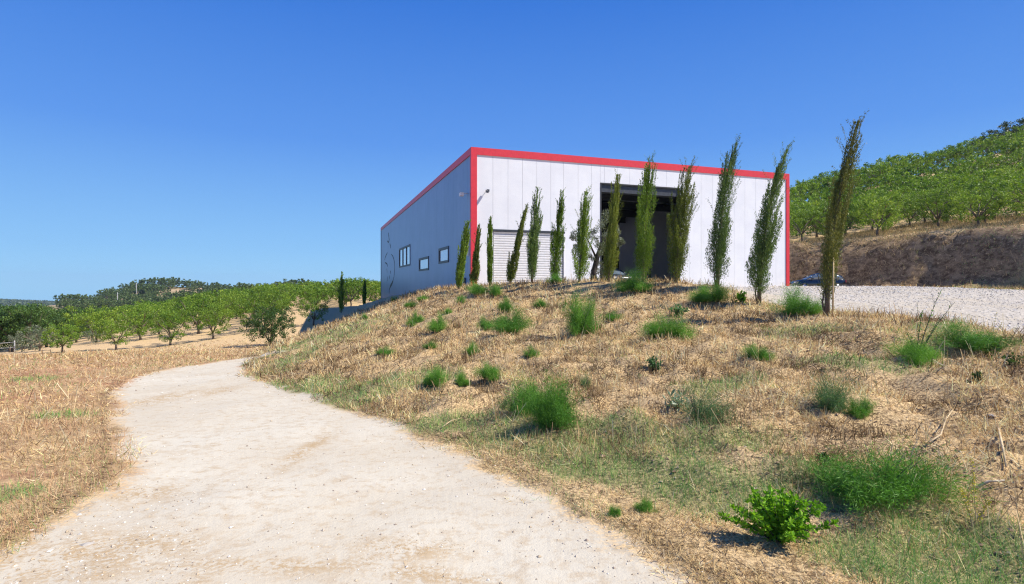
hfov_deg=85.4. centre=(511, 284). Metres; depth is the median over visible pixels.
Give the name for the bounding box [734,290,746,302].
weed
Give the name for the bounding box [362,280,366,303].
cypress tree
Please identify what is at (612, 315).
fennel bush
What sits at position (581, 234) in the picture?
cypress tree
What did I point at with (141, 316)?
orchard tree
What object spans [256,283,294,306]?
orchard tree
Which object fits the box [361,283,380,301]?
orchard tree
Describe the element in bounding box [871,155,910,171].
orchard tree
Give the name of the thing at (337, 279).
orchard tree
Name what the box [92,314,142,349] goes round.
orchard tree
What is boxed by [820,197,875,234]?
orchard tree
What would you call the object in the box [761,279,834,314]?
fennel bush
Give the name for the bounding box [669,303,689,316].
weed
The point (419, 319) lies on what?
fennel bush
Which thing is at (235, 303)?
orchard tree
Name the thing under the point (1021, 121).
oak tree
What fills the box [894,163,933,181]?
orchard tree
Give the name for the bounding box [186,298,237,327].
orchard tree
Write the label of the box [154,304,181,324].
orchard tree
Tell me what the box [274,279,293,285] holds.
hill oak
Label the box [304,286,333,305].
orchard tree
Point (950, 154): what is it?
orchard tree
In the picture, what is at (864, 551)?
green grass
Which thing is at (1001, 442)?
dry stick
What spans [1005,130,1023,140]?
orchard tree
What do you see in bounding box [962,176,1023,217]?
orchard tree
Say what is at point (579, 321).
fennel bush
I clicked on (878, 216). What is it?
orchard tree
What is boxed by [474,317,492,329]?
fennel bush
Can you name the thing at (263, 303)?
orchard tree
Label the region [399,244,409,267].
window
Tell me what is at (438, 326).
fennel bush
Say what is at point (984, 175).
orchard tree
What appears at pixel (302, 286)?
orchard tree
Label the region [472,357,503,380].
fennel bush
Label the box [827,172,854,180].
orchard tree
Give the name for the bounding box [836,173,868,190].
orchard tree
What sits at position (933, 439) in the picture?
dry stick
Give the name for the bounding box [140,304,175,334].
orchard tree
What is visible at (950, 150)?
orchard tree
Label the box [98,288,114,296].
hill oak
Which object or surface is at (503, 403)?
fennel bush
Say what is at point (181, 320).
orchard tree
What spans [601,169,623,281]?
cypress tree
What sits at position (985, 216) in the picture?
orchard tree
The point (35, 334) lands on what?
grey bush
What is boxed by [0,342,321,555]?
field grass
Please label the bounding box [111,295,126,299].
hill oak
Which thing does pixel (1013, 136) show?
orchard tree
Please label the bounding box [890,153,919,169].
orchard tree
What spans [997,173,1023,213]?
orchard tree
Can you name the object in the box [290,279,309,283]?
hill oak
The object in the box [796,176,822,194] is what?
orchard tree
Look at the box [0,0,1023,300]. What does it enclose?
sky
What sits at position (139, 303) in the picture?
orchard tree
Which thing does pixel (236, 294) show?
orchard tree
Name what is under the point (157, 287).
hill oak
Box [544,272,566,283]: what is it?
fennel bush
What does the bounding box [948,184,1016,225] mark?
orchard tree
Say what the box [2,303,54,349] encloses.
broadleaf tree
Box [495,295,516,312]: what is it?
fennel bush
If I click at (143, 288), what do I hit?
hill oak
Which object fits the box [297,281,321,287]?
orchard tree
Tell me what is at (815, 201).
orchard tree
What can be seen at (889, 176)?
orchard tree
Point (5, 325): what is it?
broadleaf tree
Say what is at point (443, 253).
window
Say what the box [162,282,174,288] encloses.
hill oak
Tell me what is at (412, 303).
fennel bush
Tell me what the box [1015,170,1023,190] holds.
orchard tree
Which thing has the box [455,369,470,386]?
fennel bush
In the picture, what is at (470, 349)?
fennel bush
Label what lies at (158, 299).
hill oak
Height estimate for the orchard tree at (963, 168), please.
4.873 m
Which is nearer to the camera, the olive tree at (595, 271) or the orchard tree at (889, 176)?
the olive tree at (595, 271)
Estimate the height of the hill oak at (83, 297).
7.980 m
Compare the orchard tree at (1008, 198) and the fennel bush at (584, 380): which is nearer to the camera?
the fennel bush at (584, 380)
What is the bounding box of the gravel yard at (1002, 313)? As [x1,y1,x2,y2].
[693,284,1023,341]
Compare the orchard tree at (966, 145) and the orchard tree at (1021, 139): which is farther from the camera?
the orchard tree at (966, 145)
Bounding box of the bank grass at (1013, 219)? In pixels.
[790,214,1023,289]
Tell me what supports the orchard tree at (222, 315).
on the ground at (852, 259)
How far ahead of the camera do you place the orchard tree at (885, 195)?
66.85 m
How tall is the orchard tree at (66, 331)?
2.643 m
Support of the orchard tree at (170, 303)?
on the ground at (852, 259)
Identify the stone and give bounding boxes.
[80,542,94,545]
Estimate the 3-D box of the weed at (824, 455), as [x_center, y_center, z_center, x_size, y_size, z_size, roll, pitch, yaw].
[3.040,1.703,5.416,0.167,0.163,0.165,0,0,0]
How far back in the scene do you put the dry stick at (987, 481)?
4.61 m
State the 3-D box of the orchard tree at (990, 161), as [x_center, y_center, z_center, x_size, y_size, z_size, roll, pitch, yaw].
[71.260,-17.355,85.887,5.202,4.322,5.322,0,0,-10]
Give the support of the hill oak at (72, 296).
on the ground at (852, 259)
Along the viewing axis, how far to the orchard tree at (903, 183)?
81.52 m
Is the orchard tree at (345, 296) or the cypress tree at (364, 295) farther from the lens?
the orchard tree at (345, 296)
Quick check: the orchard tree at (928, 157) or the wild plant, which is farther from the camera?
the orchard tree at (928, 157)
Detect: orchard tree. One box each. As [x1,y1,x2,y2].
[41,322,81,351]
[63,304,128,339]
[88,307,130,338]
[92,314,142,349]
[107,305,145,336]
[112,305,164,339]
[118,304,148,333]
[120,300,158,311]
[123,302,162,310]
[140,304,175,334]
[144,309,195,345]
[152,298,188,329]
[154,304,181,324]
[165,297,200,326]
[173,294,219,333]
[183,292,211,299]
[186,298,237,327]
[194,303,234,338]
[200,295,236,323]
[210,290,244,320]
[213,287,244,295]
[213,298,242,321]
[227,288,250,314]
[228,293,285,330]
[236,305,296,345]
[243,287,291,324]
[248,284,288,307]
[249,290,282,315]
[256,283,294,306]
[276,283,302,310]
[279,294,297,310]
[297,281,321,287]
[297,297,329,324]
[299,283,326,303]
[299,284,333,306]
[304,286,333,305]
[323,282,345,299]
[324,278,349,285]
[330,279,359,305]
[332,288,355,304]
[336,277,368,305]
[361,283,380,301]
[366,281,380,298]
[367,289,380,301]
[790,181,811,199]
[790,182,818,201]
[790,200,844,237]
[790,201,815,228]
[790,202,802,231]
[790,203,830,241]
[792,192,821,202]
[795,179,832,199]
[795,196,834,209]
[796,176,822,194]
[805,176,837,196]
[807,212,853,234]
[808,186,845,200]
[811,171,839,182]
[811,185,833,204]
[817,178,859,189]
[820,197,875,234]
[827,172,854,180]
[828,191,865,228]
[831,169,860,177]
[833,176,872,193]
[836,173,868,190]
[842,187,879,196]
[848,189,904,235]
[852,163,889,188]
[852,196,889,229]
[854,186,913,231]
[855,162,883,177]
[860,162,900,183]
[862,182,894,194]
[866,188,912,202]
[870,172,912,191]
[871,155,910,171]
[871,191,900,224]
[878,152,915,169]
[878,187,909,196]
[879,168,921,194]
[887,193,940,225]
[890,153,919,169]
[890,175,928,191]
[892,161,922,169]
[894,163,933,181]
[896,173,940,186]
[896,177,945,197]
[899,153,933,164]
[902,190,946,221]
[906,164,954,177]
[908,187,958,219]
[911,158,934,173]
[913,179,951,192]
[913,185,971,226]
[918,149,954,166]
[921,151,949,170]
[922,195,970,222]
[923,145,966,164]
[924,169,968,185]
[928,171,969,183]
[930,173,995,217]
[933,160,983,181]
[937,164,959,177]
[941,142,977,158]
[944,158,975,168]
[947,168,997,186]
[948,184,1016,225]
[952,157,978,165]
[953,146,982,157]
[954,138,987,152]
[954,158,997,173]
[958,152,1010,169]
[958,190,1012,222]
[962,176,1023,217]
[964,168,1007,183]
[966,151,991,161]
[968,135,997,155]
[975,134,1008,149]
[977,137,1002,151]
[978,139,1023,160]
[984,163,1023,190]
[986,165,1023,196]
[992,149,1023,169]
[997,132,1023,148]
[997,137,1023,156]
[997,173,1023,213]
[998,136,1023,150]
[998,148,1023,165]
[998,187,1023,215]
[1003,192,1023,217]
[1005,127,1023,140]
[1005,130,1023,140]
[1006,141,1023,157]
[1009,160,1023,170]
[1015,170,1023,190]
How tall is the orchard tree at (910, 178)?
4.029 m
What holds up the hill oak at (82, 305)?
on the ground at (852, 259)
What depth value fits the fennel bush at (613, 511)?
4.66 m
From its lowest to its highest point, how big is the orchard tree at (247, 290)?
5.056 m
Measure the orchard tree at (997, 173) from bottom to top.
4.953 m
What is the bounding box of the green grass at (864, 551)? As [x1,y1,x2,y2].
[0,227,1023,583]
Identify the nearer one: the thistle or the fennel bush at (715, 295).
the thistle
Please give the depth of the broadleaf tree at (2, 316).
66.86 m
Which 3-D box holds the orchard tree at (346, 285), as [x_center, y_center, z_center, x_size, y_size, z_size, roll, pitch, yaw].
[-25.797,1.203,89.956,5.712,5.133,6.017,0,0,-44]
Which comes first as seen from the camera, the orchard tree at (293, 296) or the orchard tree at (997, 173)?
the orchard tree at (997, 173)
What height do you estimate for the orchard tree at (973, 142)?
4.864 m
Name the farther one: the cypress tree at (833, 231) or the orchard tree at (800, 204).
the orchard tree at (800, 204)
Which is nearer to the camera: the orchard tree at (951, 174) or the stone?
the stone
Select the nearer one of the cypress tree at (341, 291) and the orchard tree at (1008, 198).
the orchard tree at (1008, 198)
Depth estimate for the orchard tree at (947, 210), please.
58.58 m
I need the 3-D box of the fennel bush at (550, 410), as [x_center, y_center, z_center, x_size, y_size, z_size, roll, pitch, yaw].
[0.547,1.478,7.301,0.945,0.963,1.052,0,0,25]
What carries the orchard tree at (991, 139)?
on the ground at (852, 259)
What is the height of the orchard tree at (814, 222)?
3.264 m
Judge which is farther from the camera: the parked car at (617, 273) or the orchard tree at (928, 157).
the orchard tree at (928, 157)
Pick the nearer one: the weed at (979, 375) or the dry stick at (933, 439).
the dry stick at (933, 439)
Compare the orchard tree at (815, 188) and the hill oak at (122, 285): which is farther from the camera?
the hill oak at (122, 285)
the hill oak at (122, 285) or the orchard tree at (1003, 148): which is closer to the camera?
the orchard tree at (1003, 148)
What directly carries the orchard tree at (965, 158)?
on the ground at (852, 259)
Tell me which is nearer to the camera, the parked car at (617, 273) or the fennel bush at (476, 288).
the fennel bush at (476, 288)
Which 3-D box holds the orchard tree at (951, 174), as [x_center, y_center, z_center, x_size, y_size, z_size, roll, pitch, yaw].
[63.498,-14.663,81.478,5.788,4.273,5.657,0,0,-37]
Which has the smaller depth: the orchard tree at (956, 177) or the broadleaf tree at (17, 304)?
the orchard tree at (956, 177)
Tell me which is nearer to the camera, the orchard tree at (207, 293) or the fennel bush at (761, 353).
the fennel bush at (761, 353)
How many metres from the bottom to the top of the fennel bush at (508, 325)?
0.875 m
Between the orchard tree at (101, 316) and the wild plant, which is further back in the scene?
the orchard tree at (101, 316)
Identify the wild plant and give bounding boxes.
[906,289,954,350]
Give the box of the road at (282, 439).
[0,349,720,583]
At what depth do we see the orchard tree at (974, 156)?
86.75 m
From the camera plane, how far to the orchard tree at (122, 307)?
66.77 m
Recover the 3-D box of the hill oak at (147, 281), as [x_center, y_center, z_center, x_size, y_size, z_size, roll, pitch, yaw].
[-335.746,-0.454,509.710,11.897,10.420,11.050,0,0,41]
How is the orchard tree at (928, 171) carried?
on the ground at (852, 259)
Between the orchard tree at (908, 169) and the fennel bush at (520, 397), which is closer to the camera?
the fennel bush at (520, 397)
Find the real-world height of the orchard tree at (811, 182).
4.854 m
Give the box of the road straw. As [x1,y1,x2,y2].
[7,381,485,583]
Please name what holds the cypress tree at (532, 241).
on the ground at (852, 259)
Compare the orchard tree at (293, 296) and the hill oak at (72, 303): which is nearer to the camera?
the orchard tree at (293, 296)
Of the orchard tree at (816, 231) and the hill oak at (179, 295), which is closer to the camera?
the orchard tree at (816, 231)
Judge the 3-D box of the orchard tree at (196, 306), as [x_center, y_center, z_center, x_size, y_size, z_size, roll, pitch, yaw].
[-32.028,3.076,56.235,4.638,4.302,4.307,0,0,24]
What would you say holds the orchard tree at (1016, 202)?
on the ground at (852, 259)
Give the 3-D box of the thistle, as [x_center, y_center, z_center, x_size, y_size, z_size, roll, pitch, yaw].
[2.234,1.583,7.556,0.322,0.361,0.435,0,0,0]
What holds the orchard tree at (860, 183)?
on the ground at (852, 259)
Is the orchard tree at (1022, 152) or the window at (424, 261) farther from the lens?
the orchard tree at (1022, 152)
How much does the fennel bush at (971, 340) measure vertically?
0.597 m
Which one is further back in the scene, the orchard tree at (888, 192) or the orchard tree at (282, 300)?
the orchard tree at (888, 192)
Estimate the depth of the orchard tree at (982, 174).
76.76 m
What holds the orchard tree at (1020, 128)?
on the ground at (852, 259)
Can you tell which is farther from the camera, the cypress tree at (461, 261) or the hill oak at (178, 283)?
the hill oak at (178, 283)
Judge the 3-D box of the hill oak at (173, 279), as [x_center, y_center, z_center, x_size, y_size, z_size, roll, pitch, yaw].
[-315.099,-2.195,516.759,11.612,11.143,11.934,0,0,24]
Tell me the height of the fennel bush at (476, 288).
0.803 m
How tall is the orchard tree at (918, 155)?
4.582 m
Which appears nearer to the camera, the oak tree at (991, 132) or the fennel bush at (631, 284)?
the fennel bush at (631, 284)
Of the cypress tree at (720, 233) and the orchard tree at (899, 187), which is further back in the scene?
the orchard tree at (899, 187)
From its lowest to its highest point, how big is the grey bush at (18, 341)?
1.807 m
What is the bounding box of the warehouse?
[381,147,789,297]
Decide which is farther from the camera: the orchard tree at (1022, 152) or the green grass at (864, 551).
the orchard tree at (1022, 152)
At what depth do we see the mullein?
4.13 m
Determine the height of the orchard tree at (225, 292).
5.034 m
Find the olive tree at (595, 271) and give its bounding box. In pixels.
[569,210,624,281]
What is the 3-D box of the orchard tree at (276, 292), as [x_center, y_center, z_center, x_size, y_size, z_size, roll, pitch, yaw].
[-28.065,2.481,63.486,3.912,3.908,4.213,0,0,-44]
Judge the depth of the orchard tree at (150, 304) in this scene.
92.50 m
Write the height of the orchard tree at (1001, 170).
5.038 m
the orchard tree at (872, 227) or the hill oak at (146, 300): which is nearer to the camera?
the orchard tree at (872, 227)
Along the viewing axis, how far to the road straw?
3.96 m
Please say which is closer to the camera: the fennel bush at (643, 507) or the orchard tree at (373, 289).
the fennel bush at (643, 507)
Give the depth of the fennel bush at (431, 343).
14.79 m
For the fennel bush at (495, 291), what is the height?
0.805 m
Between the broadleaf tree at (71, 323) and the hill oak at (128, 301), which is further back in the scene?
the hill oak at (128, 301)
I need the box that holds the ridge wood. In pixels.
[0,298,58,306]
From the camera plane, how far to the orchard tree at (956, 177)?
60.32 m
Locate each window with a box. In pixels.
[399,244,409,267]
[419,256,428,270]
[438,246,448,263]
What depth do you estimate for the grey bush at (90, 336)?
55.72 m
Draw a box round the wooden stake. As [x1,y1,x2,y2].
[832,258,833,316]
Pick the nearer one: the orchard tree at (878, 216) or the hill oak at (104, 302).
the orchard tree at (878, 216)
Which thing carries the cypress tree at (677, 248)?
on the ground at (852, 259)
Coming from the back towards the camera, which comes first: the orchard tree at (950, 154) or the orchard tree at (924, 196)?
the orchard tree at (950, 154)
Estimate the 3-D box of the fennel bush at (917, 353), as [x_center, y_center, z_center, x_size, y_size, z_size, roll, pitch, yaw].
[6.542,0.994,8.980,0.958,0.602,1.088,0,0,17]
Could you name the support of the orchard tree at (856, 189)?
on the ground at (852, 259)
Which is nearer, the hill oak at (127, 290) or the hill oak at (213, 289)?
the hill oak at (213, 289)
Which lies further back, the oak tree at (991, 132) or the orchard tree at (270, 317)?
the oak tree at (991, 132)
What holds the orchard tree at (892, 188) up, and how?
on the ground at (852, 259)
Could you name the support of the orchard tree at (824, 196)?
on the ground at (852, 259)
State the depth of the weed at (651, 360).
10.14 m
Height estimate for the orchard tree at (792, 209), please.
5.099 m
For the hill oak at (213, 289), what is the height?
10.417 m
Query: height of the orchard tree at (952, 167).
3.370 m
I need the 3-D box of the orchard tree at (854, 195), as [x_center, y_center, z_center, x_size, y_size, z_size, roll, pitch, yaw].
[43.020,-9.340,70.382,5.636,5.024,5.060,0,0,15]
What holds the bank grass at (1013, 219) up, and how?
on the ground at (852, 259)
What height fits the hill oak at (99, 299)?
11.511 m
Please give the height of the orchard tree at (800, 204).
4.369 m
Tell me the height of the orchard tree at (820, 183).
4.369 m
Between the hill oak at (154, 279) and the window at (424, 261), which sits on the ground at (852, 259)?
the hill oak at (154, 279)
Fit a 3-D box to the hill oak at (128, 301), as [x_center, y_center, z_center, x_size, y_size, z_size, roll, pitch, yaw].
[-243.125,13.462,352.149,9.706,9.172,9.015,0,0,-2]
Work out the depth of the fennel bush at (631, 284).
18.45 m
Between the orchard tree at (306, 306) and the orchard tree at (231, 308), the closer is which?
the orchard tree at (306, 306)
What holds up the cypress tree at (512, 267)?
on the ground at (852, 259)
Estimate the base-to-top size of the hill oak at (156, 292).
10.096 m
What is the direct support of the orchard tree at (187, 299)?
on the ground at (852, 259)
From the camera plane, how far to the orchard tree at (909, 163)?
99.47 m
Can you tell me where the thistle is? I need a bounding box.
[663,388,689,412]
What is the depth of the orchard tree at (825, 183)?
94.28 m
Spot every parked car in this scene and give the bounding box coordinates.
[602,267,630,280]
[790,273,845,285]
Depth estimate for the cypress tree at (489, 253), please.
27.30 m
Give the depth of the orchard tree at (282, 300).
58.61 m
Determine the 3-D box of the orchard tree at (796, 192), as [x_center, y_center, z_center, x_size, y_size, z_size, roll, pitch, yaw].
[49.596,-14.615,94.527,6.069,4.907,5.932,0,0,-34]
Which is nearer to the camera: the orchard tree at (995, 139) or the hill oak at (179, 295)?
the orchard tree at (995, 139)
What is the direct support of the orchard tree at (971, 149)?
on the ground at (852, 259)
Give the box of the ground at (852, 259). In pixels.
[0,147,1023,583]
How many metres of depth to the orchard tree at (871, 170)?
100.67 m
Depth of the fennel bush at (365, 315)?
26.60 m
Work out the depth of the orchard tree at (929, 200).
55.30 m
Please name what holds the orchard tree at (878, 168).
on the ground at (852, 259)
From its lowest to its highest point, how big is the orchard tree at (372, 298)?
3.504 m
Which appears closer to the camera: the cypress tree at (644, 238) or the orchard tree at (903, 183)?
the cypress tree at (644, 238)
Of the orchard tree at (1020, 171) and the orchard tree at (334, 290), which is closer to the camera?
the orchard tree at (1020, 171)
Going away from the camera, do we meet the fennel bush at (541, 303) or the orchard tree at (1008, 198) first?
the fennel bush at (541, 303)
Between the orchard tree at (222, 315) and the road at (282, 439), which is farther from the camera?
the orchard tree at (222, 315)
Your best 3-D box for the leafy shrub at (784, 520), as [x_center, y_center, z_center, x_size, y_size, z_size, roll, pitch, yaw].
[1.952,1.705,4.125,0.739,0.444,0.555,0,0,44]
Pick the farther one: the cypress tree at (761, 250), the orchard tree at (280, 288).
the orchard tree at (280, 288)
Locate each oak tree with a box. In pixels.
[975,130,1004,149]
[986,123,1022,137]
[999,118,1023,140]
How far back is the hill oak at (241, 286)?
330.97 m
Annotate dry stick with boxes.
[929,410,952,442]
[972,480,1004,488]
[997,427,1006,466]
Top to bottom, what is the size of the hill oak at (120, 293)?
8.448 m
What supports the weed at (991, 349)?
on the ground at (852, 259)
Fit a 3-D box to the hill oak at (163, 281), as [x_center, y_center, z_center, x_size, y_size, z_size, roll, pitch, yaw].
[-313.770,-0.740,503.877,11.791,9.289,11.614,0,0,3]
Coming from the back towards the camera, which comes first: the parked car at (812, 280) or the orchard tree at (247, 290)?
the orchard tree at (247, 290)
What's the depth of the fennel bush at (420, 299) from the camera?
27.58 m
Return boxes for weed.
[645,356,662,370]
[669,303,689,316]
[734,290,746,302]
[816,451,832,465]
[970,370,983,382]
[983,342,1001,356]
[998,351,1023,366]
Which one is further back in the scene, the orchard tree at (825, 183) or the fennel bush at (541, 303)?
the orchard tree at (825, 183)
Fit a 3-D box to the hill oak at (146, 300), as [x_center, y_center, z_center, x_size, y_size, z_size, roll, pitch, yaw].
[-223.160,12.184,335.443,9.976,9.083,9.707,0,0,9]
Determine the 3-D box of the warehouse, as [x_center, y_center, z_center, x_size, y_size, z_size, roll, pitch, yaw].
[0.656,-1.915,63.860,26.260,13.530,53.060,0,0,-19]
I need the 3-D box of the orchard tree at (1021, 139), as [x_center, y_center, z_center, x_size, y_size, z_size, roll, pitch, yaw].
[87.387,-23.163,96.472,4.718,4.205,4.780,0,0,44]
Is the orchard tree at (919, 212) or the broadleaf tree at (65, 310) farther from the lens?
the broadleaf tree at (65, 310)
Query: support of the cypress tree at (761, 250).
on the ground at (852, 259)
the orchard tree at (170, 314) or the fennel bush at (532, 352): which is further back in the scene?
the orchard tree at (170, 314)
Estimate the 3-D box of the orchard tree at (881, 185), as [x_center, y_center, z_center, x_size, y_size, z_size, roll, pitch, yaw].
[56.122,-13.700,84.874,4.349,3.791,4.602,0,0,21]
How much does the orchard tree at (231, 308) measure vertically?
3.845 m
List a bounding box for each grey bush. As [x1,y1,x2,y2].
[7,335,36,351]
[15,325,60,350]
[83,330,104,342]
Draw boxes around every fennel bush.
[357,313,370,319]
[373,346,396,355]
[403,300,417,307]
[406,316,416,326]
[408,311,426,322]
[416,294,429,300]
[422,339,438,349]
[422,364,452,386]
[424,310,448,331]
[455,292,466,303]
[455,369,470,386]
[461,341,481,356]
[464,280,488,294]
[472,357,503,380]
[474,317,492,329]
[484,302,538,332]
[488,281,503,296]
[494,388,520,409]
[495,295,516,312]
[500,366,557,416]
[521,366,587,430]
[523,344,541,357]
[528,297,547,307]
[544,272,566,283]
[554,277,607,335]
[577,369,598,388]
[604,308,624,320]
[607,503,622,516]
[608,267,661,291]
[632,495,660,514]
[635,309,703,339]
[662,371,741,429]
[680,274,737,301]
[740,340,777,360]
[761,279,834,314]
[789,435,1010,522]
[793,351,875,415]
[841,393,882,419]
[876,328,947,366]
[919,314,1022,351]
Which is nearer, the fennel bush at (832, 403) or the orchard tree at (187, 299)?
the fennel bush at (832, 403)
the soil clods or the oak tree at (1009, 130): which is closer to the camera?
the soil clods
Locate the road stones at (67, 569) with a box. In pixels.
[3,357,708,583]
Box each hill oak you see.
[53,294,70,304]
[61,293,80,300]
[63,299,84,309]
[77,295,90,300]
[79,301,95,308]
[90,297,112,303]
[94,299,116,308]
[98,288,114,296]
[111,291,124,298]
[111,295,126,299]
[117,283,132,289]
[120,299,132,304]
[121,288,133,293]
[123,294,138,299]
[133,298,152,302]
[138,284,153,293]
[139,279,151,283]
[144,289,158,296]
[145,285,162,294]
[149,277,164,284]
[154,284,167,292]
[155,295,174,300]
[157,279,173,285]
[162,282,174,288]
[166,277,179,283]
[172,280,184,287]
[173,290,192,298]
[184,281,196,289]
[191,281,205,290]
[211,286,224,293]
[232,283,251,289]
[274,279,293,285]
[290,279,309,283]
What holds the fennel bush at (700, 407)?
on the ground at (852, 259)
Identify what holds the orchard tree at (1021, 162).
on the ground at (852, 259)
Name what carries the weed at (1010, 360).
on the ground at (852, 259)
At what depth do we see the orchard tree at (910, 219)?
61.50 m
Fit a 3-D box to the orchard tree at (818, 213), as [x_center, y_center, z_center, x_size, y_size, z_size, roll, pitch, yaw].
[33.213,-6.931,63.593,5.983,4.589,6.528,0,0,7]
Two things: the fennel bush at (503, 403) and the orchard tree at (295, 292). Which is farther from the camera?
the orchard tree at (295, 292)
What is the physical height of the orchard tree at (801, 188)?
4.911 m
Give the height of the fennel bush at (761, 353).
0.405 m
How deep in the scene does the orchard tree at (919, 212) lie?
63.44 m
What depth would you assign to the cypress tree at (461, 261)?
29.43 m
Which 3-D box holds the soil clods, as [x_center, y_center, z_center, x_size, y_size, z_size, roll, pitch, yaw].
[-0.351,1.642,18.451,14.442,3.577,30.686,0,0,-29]
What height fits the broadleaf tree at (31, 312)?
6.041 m
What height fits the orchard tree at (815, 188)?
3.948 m
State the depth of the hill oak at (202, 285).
500.75 m
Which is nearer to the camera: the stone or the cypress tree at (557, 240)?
the stone
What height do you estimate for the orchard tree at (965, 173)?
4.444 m
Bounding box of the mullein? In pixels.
[959,458,991,526]
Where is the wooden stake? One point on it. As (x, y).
(833, 288)
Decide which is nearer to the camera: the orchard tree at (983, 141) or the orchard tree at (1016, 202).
the orchard tree at (1016, 202)
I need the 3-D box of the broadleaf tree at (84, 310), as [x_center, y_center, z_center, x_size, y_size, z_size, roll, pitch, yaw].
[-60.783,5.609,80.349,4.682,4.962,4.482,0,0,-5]
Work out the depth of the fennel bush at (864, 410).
6.64 m
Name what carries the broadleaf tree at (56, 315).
on the ground at (852, 259)
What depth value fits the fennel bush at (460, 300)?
23.52 m
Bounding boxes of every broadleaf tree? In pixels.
[0,301,57,349]
[0,306,41,351]
[0,309,22,347]
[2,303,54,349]
[10,302,27,346]
[23,308,66,346]
[49,307,77,344]
[56,310,93,342]
[76,307,108,338]
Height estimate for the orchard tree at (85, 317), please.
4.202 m
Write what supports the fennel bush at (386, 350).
on the ground at (852, 259)
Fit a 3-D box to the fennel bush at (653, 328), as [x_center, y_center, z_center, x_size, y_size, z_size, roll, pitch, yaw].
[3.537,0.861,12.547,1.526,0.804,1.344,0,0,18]
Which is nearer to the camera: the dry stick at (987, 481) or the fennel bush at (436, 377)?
the dry stick at (987, 481)
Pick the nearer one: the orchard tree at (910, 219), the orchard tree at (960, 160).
the orchard tree at (910, 219)
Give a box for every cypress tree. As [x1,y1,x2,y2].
[338,272,344,312]
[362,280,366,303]
[455,220,470,288]
[469,223,481,284]
[485,216,493,284]
[506,202,528,283]
[525,187,542,282]
[549,187,566,277]
[571,186,593,281]
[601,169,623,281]
[633,151,658,281]
[665,156,699,282]
[705,134,741,286]
[744,140,794,303]
[817,108,868,315]
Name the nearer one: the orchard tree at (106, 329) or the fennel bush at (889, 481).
the fennel bush at (889, 481)
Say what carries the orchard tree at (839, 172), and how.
on the ground at (852, 259)
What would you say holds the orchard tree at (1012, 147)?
on the ground at (852, 259)
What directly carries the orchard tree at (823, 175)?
on the ground at (852, 259)
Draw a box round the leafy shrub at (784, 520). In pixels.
[718,484,839,544]
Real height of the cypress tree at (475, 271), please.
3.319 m
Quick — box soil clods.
[248,283,1023,575]
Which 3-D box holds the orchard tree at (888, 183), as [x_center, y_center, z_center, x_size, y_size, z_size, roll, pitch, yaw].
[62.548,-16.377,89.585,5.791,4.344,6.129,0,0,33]
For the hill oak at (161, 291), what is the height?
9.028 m
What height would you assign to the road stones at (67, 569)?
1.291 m
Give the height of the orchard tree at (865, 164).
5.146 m
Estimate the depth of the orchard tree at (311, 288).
92.23 m
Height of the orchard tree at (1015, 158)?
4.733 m
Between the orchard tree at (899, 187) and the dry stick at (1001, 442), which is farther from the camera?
the orchard tree at (899, 187)
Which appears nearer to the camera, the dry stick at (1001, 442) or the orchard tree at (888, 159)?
the dry stick at (1001, 442)
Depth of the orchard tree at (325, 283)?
111.73 m
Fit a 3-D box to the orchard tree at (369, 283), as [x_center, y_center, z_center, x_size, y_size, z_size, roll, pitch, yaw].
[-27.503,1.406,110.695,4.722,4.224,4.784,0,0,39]
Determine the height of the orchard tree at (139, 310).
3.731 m
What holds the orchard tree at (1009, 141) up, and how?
on the ground at (852, 259)
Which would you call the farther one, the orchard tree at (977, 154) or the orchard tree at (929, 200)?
the orchard tree at (977, 154)
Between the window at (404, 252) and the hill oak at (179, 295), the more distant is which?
the hill oak at (179, 295)
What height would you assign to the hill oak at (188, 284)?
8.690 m
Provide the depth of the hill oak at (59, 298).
439.35 m
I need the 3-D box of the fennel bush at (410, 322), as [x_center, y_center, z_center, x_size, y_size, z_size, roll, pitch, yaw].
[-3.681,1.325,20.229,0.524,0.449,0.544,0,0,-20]
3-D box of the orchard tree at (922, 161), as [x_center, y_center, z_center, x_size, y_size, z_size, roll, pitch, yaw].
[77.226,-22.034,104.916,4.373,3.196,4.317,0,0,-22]
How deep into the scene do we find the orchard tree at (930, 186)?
75.62 m
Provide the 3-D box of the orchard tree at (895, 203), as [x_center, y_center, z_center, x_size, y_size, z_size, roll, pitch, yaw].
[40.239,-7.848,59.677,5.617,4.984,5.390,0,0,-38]
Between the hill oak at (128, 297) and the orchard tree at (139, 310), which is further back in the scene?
the hill oak at (128, 297)

